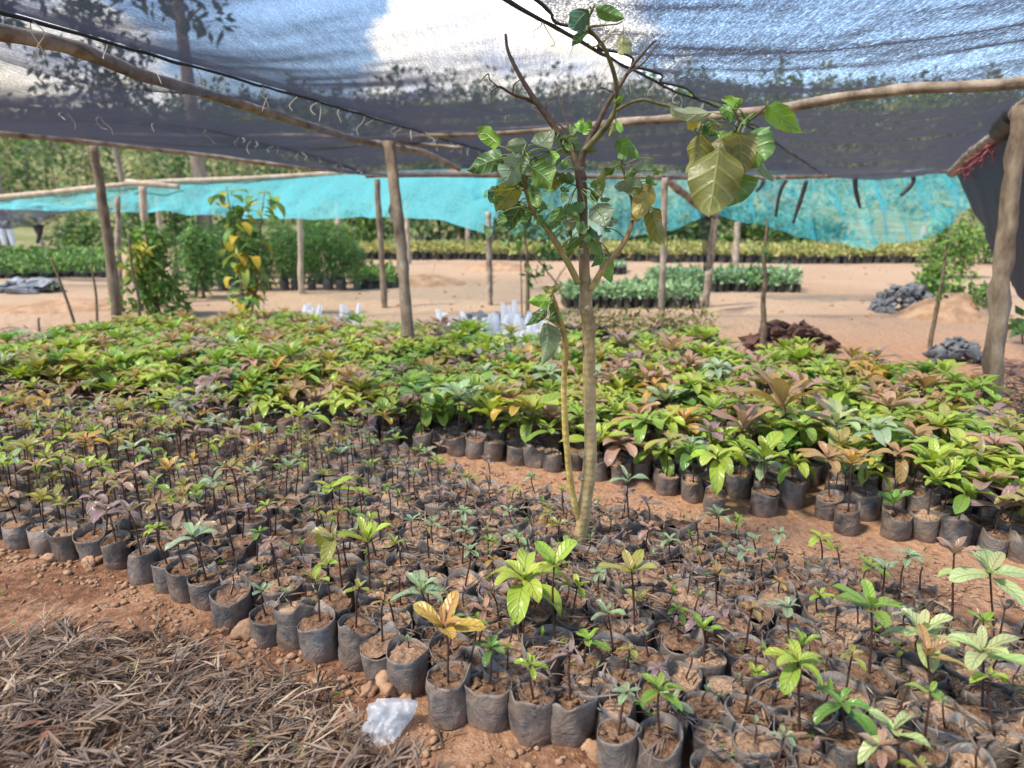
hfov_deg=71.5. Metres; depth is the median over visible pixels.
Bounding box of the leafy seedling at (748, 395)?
[722,393,774,445]
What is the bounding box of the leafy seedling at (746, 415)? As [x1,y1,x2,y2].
[710,402,775,484]
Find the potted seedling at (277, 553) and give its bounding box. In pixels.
[258,542,284,578]
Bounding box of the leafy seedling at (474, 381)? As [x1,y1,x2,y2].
[459,374,500,428]
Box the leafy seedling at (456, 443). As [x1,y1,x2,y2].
[434,379,483,456]
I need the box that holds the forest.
[0,59,1023,225]
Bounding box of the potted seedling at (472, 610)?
[455,586,478,615]
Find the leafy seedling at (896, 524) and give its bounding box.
[877,489,914,541]
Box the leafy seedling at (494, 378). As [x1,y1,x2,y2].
[482,375,512,417]
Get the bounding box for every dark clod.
[743,344,755,349]
[744,334,759,343]
[757,340,769,348]
[767,319,786,327]
[767,326,779,333]
[768,325,786,338]
[778,335,790,340]
[779,322,787,326]
[785,323,799,332]
[792,326,806,337]
[799,319,811,327]
[802,332,811,337]
[804,328,814,332]
[815,341,836,352]
[816,330,823,336]
[818,340,832,346]
[819,334,830,340]
[828,336,840,348]
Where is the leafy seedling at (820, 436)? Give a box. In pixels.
[793,425,849,481]
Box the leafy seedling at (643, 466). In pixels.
[618,410,662,480]
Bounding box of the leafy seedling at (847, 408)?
[843,404,881,426]
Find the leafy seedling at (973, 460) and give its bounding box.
[941,449,994,515]
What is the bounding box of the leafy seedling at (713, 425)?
[689,418,731,493]
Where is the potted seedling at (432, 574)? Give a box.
[425,563,446,579]
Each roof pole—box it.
[0,23,460,170]
[0,131,364,174]
[74,137,462,149]
[365,169,946,179]
[417,75,1023,138]
[668,180,718,219]
[946,98,1023,177]
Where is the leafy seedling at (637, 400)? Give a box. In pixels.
[615,392,643,409]
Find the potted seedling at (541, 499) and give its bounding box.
[527,495,554,525]
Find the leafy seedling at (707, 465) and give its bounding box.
[697,441,722,470]
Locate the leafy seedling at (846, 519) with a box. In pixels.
[833,446,875,536]
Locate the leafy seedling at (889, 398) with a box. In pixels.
[861,390,929,455]
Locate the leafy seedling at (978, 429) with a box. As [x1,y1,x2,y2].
[956,421,1004,478]
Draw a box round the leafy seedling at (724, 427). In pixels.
[717,407,741,431]
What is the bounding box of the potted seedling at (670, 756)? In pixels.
[636,672,685,767]
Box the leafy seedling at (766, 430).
[753,420,783,463]
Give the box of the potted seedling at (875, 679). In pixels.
[830,579,904,703]
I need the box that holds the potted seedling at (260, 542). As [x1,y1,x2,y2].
[255,499,283,555]
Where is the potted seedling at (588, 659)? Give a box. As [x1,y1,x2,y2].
[564,628,609,682]
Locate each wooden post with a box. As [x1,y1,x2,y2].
[38,237,44,249]
[89,145,122,324]
[114,196,122,298]
[138,186,151,286]
[156,198,164,259]
[297,218,304,293]
[334,219,340,240]
[374,179,387,307]
[382,140,414,358]
[404,204,411,263]
[465,228,469,240]
[485,212,492,304]
[597,225,603,257]
[658,178,667,324]
[700,213,714,271]
[702,213,718,307]
[731,222,739,268]
[920,226,926,242]
[981,104,1023,414]
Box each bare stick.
[37,318,40,331]
[46,257,75,322]
[90,264,98,321]
[128,235,140,325]
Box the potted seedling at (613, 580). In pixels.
[606,568,638,594]
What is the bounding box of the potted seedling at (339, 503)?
[327,473,355,510]
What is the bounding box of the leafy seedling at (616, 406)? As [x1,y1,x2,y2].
[601,396,630,457]
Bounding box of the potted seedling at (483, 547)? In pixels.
[475,525,503,558]
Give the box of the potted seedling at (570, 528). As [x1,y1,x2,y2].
[559,504,575,541]
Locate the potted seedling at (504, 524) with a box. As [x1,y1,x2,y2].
[497,505,526,535]
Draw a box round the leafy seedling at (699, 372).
[679,365,715,414]
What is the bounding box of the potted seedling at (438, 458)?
[427,454,450,491]
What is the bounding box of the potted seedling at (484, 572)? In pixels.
[476,548,508,583]
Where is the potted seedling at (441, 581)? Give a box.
[412,576,446,604]
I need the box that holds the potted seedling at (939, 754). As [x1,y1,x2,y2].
[900,681,948,767]
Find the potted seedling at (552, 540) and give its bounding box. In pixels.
[530,533,559,551]
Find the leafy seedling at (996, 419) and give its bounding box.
[979,415,1006,460]
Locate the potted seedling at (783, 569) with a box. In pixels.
[772,561,808,581]
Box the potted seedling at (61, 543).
[47,496,79,561]
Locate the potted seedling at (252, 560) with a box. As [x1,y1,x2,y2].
[245,526,275,571]
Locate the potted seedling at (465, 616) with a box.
[433,611,469,637]
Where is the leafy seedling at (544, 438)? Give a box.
[527,406,574,450]
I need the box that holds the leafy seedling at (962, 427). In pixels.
[924,412,980,441]
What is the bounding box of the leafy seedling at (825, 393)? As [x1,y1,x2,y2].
[819,389,858,418]
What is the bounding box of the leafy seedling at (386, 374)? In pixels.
[376,370,400,400]
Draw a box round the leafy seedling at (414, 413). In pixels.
[397,373,434,417]
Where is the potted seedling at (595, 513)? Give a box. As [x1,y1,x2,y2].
[575,510,599,541]
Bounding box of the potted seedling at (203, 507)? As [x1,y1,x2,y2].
[191,480,217,517]
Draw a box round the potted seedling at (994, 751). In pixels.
[969,665,1021,767]
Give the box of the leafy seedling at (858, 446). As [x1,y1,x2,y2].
[838,438,879,483]
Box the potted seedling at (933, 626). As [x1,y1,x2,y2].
[878,608,959,694]
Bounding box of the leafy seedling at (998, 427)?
[964,421,1007,433]
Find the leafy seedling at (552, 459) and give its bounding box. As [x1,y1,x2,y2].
[526,418,575,472]
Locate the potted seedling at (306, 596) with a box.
[286,576,317,606]
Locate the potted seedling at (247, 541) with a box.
[227,502,256,557]
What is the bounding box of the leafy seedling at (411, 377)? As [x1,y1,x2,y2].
[393,372,429,424]
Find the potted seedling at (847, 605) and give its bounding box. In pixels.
[821,568,862,615]
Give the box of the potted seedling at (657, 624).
[652,603,688,653]
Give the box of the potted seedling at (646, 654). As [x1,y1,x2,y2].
[629,629,670,673]
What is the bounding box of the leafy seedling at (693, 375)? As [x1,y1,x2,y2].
[671,372,709,416]
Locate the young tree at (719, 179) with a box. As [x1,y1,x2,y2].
[467,3,801,545]
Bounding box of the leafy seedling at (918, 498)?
[907,438,972,510]
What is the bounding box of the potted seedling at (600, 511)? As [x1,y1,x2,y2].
[591,497,612,516]
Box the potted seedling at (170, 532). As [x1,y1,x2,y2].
[160,493,190,536]
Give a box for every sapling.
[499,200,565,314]
[520,249,522,312]
[536,257,565,305]
[554,255,571,284]
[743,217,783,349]
[927,235,962,347]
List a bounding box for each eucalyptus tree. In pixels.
[0,13,23,246]
[62,0,134,229]
[186,13,232,234]
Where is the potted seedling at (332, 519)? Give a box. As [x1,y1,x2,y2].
[322,515,345,554]
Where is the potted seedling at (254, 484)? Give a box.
[240,479,272,526]
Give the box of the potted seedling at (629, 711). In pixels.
[595,683,636,733]
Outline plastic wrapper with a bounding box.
[362,697,417,746]
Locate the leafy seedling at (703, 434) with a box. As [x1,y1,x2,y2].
[683,428,717,463]
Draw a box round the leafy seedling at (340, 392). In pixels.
[329,385,356,416]
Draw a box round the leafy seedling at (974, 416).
[948,411,982,425]
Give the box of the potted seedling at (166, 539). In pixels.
[142,494,173,560]
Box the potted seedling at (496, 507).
[488,486,516,518]
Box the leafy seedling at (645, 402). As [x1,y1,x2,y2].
[635,397,658,434]
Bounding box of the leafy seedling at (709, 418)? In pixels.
[680,404,734,441]
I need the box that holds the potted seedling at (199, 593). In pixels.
[164,521,219,610]
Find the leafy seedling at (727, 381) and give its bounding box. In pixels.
[701,377,746,425]
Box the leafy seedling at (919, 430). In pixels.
[892,420,940,477]
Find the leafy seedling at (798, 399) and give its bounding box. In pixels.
[788,391,827,444]
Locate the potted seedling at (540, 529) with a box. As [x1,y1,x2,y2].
[532,509,559,545]
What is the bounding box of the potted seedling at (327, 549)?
[309,525,356,612]
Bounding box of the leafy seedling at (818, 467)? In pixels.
[789,407,842,486]
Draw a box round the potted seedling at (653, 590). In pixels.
[637,571,671,609]
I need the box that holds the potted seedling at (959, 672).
[940,657,981,698]
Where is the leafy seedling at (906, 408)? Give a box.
[888,405,923,456]
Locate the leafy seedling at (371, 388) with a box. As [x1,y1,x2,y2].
[361,383,389,400]
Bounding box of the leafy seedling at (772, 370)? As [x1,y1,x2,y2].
[741,361,790,388]
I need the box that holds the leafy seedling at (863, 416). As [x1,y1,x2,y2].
[843,410,884,473]
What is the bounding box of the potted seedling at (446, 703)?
[413,590,485,729]
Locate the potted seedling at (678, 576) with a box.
[663,560,693,594]
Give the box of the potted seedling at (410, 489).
[395,458,418,496]
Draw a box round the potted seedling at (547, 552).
[532,539,576,682]
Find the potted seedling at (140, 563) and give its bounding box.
[107,500,158,585]
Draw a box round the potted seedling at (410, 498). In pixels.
[392,488,414,502]
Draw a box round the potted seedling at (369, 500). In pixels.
[351,474,375,506]
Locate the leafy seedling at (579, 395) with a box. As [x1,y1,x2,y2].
[567,387,608,449]
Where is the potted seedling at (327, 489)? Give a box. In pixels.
[313,475,370,523]
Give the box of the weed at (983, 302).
[964,290,986,307]
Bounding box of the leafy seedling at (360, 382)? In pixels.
[337,374,377,420]
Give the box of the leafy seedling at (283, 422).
[270,383,305,437]
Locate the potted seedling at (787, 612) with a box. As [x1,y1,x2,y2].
[763,596,808,652]
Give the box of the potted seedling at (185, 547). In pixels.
[161,497,202,556]
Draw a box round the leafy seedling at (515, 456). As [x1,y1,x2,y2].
[490,394,540,465]
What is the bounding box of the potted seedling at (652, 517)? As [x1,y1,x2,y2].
[639,494,663,537]
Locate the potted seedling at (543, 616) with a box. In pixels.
[525,597,552,629]
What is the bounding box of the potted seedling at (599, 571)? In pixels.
[583,568,617,615]
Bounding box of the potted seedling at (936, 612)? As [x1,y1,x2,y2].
[922,607,950,615]
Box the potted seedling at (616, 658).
[589,599,633,670]
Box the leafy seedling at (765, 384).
[753,380,789,418]
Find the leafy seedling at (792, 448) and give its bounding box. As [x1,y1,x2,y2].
[761,411,825,453]
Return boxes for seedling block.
[0,243,105,278]
[343,238,649,261]
[346,258,398,288]
[555,303,721,347]
[556,274,704,308]
[598,258,628,274]
[642,261,803,292]
[646,237,948,263]
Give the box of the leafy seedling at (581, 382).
[567,375,606,391]
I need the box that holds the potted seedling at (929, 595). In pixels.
[901,557,938,610]
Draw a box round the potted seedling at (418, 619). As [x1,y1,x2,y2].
[412,580,443,640]
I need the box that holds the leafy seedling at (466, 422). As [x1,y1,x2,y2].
[451,390,487,431]
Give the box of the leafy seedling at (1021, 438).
[1001,432,1023,479]
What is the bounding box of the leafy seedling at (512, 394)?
[499,381,537,428]
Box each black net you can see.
[0,203,114,228]
[32,224,44,243]
[957,139,1023,300]
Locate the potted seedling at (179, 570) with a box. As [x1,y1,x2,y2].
[164,532,199,603]
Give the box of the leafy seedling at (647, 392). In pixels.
[630,377,666,432]
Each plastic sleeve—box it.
[304,304,308,312]
[309,307,315,326]
[316,304,321,329]
[339,304,345,315]
[355,303,361,324]
[436,308,445,331]
[460,311,466,318]
[484,320,491,351]
[488,313,492,336]
[492,317,499,341]
[501,302,509,325]
[501,314,509,330]
[503,321,513,351]
[508,310,512,324]
[512,299,518,321]
[512,314,520,332]
[514,329,520,336]
[516,315,524,332]
[517,330,526,354]
[524,313,531,323]
[526,325,532,339]
[529,329,539,343]
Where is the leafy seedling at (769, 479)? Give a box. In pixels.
[743,446,790,487]
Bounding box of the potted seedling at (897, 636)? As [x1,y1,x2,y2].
[883,605,914,646]
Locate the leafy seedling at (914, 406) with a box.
[892,391,938,439]
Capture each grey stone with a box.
[874,306,885,312]
[880,301,889,306]
[884,297,895,302]
[884,306,897,313]
[886,290,894,294]
[899,304,909,308]
[901,292,909,298]
[906,287,914,294]
[909,283,916,289]
[916,285,925,293]
[923,291,932,297]
[925,348,935,356]
[933,351,947,362]
[934,345,947,354]
[943,339,955,346]
[947,340,961,349]
[948,350,963,358]
[949,346,959,350]
[949,348,966,353]
[959,336,969,348]
[962,346,980,360]
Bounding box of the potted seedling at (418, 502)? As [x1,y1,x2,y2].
[408,467,426,510]
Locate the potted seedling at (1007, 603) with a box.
[975,596,1019,662]
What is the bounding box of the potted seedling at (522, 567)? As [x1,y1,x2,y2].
[485,548,569,638]
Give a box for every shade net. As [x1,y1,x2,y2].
[0,0,821,182]
[0,9,484,176]
[0,107,367,179]
[502,0,1023,179]
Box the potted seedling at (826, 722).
[792,678,837,733]
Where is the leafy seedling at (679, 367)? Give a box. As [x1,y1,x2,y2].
[657,361,696,404]
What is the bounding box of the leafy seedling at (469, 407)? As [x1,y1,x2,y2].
[445,374,483,410]
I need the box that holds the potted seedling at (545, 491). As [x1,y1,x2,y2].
[523,471,550,519]
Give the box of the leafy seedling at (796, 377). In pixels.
[780,369,833,452]
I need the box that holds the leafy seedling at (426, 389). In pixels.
[410,386,447,406]
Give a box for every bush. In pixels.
[43,210,102,246]
[105,218,193,317]
[110,199,163,246]
[150,201,201,243]
[161,223,185,279]
[166,219,234,299]
[170,227,208,289]
[184,219,208,269]
[187,229,213,291]
[205,217,228,275]
[205,228,233,290]
[212,202,270,240]
[213,227,232,284]
[220,231,252,290]
[230,229,266,290]
[237,229,269,274]
[247,228,272,283]
[250,235,275,290]
[253,226,275,277]
[263,230,293,290]
[265,219,289,271]
[265,220,291,280]
[273,219,305,278]
[273,224,316,289]
[286,219,348,241]
[287,223,310,281]
[295,235,320,289]
[303,219,315,271]
[303,219,329,283]
[304,226,330,278]
[305,220,345,290]
[317,211,394,244]
[318,219,342,271]
[323,222,347,283]
[324,221,358,290]
[327,221,348,277]
[341,236,365,290]
[344,214,394,242]
[344,236,366,283]
[354,246,368,269]
[596,195,651,244]
[610,189,680,242]
[641,196,697,243]
[668,181,724,241]
[683,204,744,243]
[717,197,781,246]
[744,201,807,242]
[759,208,828,243]
[798,214,867,244]
[911,261,948,283]
[914,202,956,267]
[936,217,983,279]
[963,225,992,263]
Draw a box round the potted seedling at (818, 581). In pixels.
[801,563,837,590]
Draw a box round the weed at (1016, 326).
[1008,305,1023,343]
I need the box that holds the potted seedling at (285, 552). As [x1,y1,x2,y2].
[269,535,299,560]
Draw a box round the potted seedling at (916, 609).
[896,603,934,620]
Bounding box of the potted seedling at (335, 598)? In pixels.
[317,557,351,633]
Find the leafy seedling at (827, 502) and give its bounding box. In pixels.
[795,441,854,520]
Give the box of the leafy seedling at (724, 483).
[707,435,748,489]
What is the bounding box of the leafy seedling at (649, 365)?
[629,358,669,407]
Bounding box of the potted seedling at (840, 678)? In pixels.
[816,644,869,721]
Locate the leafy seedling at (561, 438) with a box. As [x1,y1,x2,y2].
[559,420,582,453]
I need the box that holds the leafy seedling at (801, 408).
[770,404,830,461]
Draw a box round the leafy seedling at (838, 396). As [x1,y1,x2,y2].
[826,379,864,431]
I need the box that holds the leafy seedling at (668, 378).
[641,364,689,408]
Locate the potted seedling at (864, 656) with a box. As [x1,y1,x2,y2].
[831,643,876,668]
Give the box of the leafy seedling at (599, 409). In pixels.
[571,403,616,450]
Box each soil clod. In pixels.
[42,553,56,562]
[81,555,95,567]
[94,554,102,563]
[215,626,230,636]
[229,618,250,641]
[248,639,257,648]
[333,674,349,689]
[360,681,378,697]
[375,670,396,696]
[400,693,412,698]
[561,471,566,479]
[580,738,591,752]
[585,740,596,763]
[736,517,745,524]
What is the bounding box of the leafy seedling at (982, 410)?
[966,402,1016,426]
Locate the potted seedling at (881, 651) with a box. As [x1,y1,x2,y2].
[856,625,894,665]
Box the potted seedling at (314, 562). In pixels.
[309,548,332,575]
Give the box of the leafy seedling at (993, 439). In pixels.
[966,431,1023,500]
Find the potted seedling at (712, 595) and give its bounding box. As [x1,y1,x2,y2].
[700,562,730,625]
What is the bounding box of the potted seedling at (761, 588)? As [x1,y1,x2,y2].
[751,552,781,593]
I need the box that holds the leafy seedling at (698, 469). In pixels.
[671,435,709,489]
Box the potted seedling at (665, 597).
[648,584,684,621]
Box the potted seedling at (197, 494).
[179,482,205,520]
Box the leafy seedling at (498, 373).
[490,369,509,379]
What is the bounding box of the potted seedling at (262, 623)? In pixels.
[249,582,279,648]
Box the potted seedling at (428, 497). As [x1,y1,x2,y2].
[424,483,452,509]
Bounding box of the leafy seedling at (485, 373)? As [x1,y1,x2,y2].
[456,371,493,412]
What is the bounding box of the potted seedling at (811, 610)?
[801,587,835,624]
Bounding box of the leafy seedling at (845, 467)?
[811,445,870,503]
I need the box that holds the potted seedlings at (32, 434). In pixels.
[0,372,1023,767]
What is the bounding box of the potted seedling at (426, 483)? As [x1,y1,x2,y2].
[418,458,441,490]
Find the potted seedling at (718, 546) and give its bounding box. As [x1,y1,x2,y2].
[704,533,720,551]
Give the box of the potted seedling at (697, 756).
[690,747,742,767]
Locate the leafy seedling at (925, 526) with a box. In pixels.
[910,464,962,543]
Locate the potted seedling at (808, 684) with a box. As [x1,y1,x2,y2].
[778,628,821,699]
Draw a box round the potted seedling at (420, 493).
[415,479,430,498]
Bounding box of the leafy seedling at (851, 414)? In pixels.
[821,405,858,449]
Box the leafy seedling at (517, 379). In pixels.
[504,378,521,409]
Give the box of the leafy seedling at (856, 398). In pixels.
[848,395,862,425]
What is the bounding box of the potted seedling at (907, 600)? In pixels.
[883,547,925,610]
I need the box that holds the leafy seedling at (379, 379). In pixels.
[365,376,394,419]
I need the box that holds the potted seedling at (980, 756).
[945,741,996,767]
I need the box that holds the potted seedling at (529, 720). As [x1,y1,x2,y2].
[508,652,555,746]
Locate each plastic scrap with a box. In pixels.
[6,276,25,285]
[6,282,43,293]
[17,285,36,288]
[26,277,54,286]
[26,278,44,282]
[37,286,51,289]
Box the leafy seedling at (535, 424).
[522,405,542,429]
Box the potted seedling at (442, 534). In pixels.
[426,510,449,541]
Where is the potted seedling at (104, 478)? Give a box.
[91,474,117,533]
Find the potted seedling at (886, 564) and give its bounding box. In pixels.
[859,556,899,635]
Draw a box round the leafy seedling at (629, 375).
[616,366,645,411]
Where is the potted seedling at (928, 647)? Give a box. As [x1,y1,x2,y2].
[908,623,966,719]
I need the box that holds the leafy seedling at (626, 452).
[618,415,640,455]
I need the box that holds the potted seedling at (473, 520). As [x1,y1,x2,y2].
[448,498,477,545]
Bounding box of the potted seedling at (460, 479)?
[449,475,473,486]
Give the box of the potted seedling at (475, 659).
[443,611,486,679]
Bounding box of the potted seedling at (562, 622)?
[556,574,589,654]
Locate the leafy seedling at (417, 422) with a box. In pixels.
[411,389,432,434]
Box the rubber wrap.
[988,102,1013,141]
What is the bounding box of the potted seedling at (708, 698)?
[679,682,722,745]
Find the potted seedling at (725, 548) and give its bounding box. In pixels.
[710,542,745,582]
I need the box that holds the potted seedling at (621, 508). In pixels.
[608,485,637,520]
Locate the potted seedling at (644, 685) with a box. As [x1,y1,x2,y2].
[635,661,680,723]
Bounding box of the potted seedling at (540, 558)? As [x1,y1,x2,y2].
[534,542,562,566]
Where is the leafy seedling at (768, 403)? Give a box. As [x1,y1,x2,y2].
[760,397,794,448]
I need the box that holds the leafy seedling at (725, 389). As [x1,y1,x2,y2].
[709,385,758,438]
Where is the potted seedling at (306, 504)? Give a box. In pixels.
[301,494,325,512]
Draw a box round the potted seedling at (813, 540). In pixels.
[803,530,838,569]
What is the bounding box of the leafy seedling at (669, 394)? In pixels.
[646,384,688,431]
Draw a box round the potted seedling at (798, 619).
[775,608,814,635]
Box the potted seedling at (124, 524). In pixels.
[105,476,151,550]
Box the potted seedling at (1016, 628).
[1004,619,1023,648]
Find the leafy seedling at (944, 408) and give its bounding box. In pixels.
[935,403,961,444]
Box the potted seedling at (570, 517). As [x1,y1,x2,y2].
[551,485,574,521]
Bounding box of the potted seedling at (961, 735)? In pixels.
[915,697,974,748]
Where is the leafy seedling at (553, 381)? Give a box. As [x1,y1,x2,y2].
[545,375,577,389]
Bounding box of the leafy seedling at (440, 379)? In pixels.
[421,374,460,425]
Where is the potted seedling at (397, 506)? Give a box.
[383,488,413,512]
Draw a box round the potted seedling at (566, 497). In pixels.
[548,484,577,505]
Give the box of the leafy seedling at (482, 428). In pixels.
[458,399,486,433]
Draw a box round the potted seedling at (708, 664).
[684,611,726,690]
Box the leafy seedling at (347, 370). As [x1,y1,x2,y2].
[332,362,369,405]
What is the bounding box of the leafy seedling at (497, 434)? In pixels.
[469,379,520,452]
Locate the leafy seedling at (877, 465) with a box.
[850,457,893,495]
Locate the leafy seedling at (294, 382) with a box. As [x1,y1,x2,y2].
[283,378,305,415]
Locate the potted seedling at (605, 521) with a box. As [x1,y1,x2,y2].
[591,515,616,544]
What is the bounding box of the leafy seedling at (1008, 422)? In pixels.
[981,414,1023,444]
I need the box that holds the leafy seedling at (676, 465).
[652,430,692,475]
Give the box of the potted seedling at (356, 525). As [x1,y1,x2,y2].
[347,516,366,560]
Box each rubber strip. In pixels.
[755,179,765,191]
[775,178,787,216]
[792,180,807,223]
[852,179,861,208]
[900,176,915,196]
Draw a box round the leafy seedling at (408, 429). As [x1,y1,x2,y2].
[384,388,422,444]
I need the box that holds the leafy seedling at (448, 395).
[413,386,453,427]
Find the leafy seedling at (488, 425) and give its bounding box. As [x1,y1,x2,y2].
[480,404,512,429]
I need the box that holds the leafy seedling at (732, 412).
[726,410,770,444]
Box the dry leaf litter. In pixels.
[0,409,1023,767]
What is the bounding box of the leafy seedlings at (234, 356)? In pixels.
[0,306,1023,563]
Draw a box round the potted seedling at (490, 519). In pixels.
[476,508,501,527]
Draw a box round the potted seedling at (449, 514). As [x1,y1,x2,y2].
[429,506,456,527]
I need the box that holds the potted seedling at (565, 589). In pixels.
[554,574,585,624]
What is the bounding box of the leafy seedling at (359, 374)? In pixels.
[339,371,372,414]
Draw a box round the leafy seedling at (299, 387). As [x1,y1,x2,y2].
[281,383,317,433]
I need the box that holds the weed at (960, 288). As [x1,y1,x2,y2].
[936,276,980,295]
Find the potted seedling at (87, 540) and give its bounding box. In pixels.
[72,489,113,561]
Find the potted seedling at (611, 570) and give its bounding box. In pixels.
[605,558,629,584]
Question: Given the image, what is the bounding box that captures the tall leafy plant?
[208,186,285,316]
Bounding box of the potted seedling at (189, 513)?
[169,475,205,525]
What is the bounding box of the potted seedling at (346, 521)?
[336,481,359,529]
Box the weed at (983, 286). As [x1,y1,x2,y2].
[967,279,987,300]
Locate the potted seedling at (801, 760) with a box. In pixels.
[788,736,835,767]
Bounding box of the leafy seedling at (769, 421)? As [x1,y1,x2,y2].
[739,413,798,474]
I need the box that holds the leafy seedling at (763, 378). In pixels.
[753,367,785,422]
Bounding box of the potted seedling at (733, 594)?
[722,572,757,609]
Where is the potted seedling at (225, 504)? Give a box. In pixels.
[216,498,239,512]
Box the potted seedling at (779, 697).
[750,680,794,734]
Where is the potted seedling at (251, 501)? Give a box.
[215,460,253,519]
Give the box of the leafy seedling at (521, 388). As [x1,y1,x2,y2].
[499,381,528,422]
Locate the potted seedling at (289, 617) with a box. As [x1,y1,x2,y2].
[274,586,313,650]
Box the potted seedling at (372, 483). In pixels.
[357,458,382,498]
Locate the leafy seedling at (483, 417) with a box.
[471,401,489,421]
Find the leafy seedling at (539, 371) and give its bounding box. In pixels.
[526,367,548,387]
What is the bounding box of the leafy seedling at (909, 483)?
[896,445,941,509]
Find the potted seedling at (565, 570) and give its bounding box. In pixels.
[552,535,578,576]
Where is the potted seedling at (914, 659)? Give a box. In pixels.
[894,635,943,669]
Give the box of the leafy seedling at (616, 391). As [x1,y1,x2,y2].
[604,385,633,416]
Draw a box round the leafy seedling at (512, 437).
[491,411,526,456]
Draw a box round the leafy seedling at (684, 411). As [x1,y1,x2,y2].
[666,403,706,440]
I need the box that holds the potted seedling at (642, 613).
[624,589,651,627]
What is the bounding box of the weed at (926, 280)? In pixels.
[913,271,938,288]
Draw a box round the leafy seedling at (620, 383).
[603,375,639,413]
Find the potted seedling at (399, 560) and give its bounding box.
[385,533,419,577]
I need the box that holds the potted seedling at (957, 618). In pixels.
[936,536,981,632]
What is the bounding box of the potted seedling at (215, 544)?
[201,526,227,564]
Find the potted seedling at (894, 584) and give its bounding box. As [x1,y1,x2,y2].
[865,573,898,593]
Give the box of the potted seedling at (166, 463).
[155,456,187,520]
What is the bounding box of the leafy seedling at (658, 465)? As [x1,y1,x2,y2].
[633,442,691,483]
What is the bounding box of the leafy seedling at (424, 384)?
[406,373,430,402]
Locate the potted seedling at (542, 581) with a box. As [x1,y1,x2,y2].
[511,561,546,596]
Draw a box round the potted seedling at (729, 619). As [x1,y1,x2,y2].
[713,600,751,642]
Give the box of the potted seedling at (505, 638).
[488,619,522,659]
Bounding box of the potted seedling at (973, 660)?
[946,625,1023,732]
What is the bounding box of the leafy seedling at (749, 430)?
[726,416,777,467]
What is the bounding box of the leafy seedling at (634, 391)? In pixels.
[614,387,645,413]
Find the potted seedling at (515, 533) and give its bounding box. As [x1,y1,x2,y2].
[502,529,528,579]
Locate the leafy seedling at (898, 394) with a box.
[880,388,918,403]
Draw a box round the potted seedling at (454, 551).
[443,538,471,576]
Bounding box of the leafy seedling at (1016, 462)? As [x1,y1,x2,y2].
[980,452,1023,508]
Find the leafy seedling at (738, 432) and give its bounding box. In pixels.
[706,398,751,439]
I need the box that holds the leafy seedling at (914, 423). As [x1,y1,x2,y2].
[893,417,936,453]
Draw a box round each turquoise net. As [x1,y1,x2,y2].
[0,169,496,231]
[466,180,735,222]
[718,169,968,248]
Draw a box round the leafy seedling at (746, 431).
[723,420,759,454]
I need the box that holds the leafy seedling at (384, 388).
[382,381,402,410]
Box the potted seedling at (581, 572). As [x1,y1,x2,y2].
[573,561,605,596]
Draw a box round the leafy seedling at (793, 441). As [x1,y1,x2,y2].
[767,435,802,478]
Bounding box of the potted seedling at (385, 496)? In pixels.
[371,482,397,501]
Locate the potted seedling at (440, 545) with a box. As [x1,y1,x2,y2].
[417,515,449,562]
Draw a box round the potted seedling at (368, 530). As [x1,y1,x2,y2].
[337,517,392,608]
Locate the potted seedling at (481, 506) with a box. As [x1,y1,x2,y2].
[475,496,501,515]
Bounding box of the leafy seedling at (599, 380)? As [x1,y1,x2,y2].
[578,378,613,387]
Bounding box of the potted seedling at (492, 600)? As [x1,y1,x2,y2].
[478,555,508,609]
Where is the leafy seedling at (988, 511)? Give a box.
[961,460,1015,517]
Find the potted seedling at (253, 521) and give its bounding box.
[236,469,266,539]
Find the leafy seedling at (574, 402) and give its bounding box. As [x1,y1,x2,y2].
[559,400,583,435]
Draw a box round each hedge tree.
[390,161,441,242]
[411,162,464,241]
[436,161,484,241]
[453,168,501,241]
[459,154,516,243]
[495,159,531,242]
[513,157,561,242]
[537,164,574,241]
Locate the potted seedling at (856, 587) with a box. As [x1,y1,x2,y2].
[846,554,890,604]
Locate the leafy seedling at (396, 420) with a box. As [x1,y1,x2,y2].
[368,385,408,437]
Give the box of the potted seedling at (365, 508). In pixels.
[347,501,369,517]
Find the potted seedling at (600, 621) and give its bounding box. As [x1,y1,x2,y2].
[592,607,627,642]
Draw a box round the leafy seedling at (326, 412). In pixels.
[311,390,349,419]
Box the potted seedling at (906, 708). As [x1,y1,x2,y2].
[868,666,923,746]
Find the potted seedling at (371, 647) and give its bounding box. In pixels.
[360,591,401,682]
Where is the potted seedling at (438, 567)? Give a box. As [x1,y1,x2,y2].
[416,522,444,573]
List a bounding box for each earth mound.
[0,298,136,313]
[409,274,465,286]
[463,261,531,271]
[893,293,1014,323]
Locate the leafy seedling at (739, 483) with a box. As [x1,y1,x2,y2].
[721,434,771,499]
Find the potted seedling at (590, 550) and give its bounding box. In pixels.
[571,532,602,565]
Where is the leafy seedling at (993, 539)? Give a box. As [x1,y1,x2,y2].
[969,482,1023,553]
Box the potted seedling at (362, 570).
[356,560,392,588]
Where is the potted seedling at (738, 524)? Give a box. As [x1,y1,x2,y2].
[726,512,747,544]
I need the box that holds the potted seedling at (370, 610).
[353,598,382,621]
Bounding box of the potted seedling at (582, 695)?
[572,660,617,732]
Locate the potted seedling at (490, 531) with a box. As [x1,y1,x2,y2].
[476,519,500,541]
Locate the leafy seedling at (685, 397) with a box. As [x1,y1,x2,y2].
[656,382,693,402]
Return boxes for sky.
[26,0,1023,150]
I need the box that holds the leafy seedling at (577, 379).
[567,373,582,414]
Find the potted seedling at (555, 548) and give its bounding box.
[546,517,573,560]
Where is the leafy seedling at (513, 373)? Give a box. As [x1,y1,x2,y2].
[497,368,526,403]
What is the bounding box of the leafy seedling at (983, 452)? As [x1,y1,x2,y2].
[950,437,1023,513]
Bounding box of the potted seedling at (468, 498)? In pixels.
[454,470,478,512]

